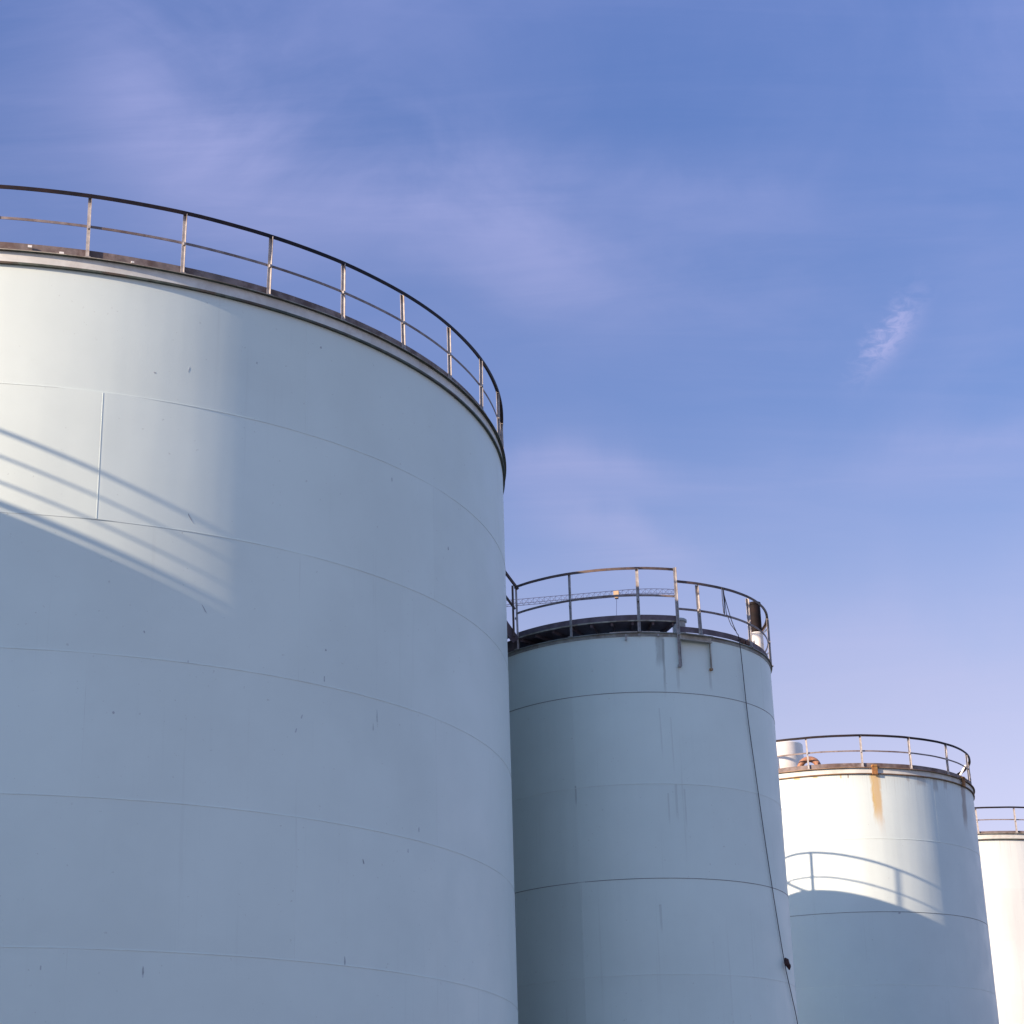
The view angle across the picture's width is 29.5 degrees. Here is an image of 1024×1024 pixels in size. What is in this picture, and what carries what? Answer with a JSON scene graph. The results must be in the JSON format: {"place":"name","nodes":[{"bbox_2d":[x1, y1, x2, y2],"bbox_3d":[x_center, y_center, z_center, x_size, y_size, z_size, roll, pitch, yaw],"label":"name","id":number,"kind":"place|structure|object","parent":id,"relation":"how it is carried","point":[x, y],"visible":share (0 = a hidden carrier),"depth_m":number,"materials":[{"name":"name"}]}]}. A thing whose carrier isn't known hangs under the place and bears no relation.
{"place":"outdoors","nodes":[
{"label":"outdoors","id":0,"kind":"place"},
{"bbox_2d":[0,0,1023,830],"label":"sky","id":1,"kind":"structure","parent":0,"point":[738,284],"materials":[{"name":"blue"}]},
{"bbox_2d":[506,588,673,614],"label":"tower crane","id":2,"kind":"object","parent":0,"point":[615,592],"visible":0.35,"depth_m":260.72,"materials":[{"name":"grey metal"}]},
{"label":"gravel yard","id":3,"kind":"structure","parent":0,"visible":0},
{"bbox_2d":[0,185,517,1023],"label":"storage tank","id":4,"kind":"object","parent":3,"relation":"on","point":[254,727],"visible":1,"depth_m":30.70,"materials":[{"name":"metal"}]},
{"bbox_2d":[506,571,518,643],"bbox_3d":[-0.873,1.468,44.968,1.904,3.278,0.925,11,-25,-30],"label":"access stair","id":5,"kind":"object","parent":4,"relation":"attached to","point":[512,636],"visible":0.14,"depth_m":44.62,"materials":[{"name":"metal"}]},
{"bbox_2d":[507,567,797,1023],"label":"storage tank","id":6,"kind":"object","parent":3,"relation":"on","point":[643,888],"visible":0.85,"depth_m":42.45,"materials":[{"name":"metal"}]},
{"bbox_2d":[721,587,797,1023],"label":"hanging rope","id":7,"kind":"object","parent":6,"relation":"hanging from","point":[787,964],"visible":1,"depth_m":43.40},
{"bbox_2d":[776,734,998,1023],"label":"storage tank","id":8,"kind":"object","parent":3,"relation":"on","point":[888,914],"visible":0.57,"depth_m":58.67,"materials":[{"name":"metal"}]},
{"bbox_2d":[975,806,1023,1023],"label":"storage tank","id":9,"kind":"object","parent":3,"relation":"on","point":[1002,858],"visible":0.12,"depth_m":80.61,"materials":[{"name":"metal"}]}
]}

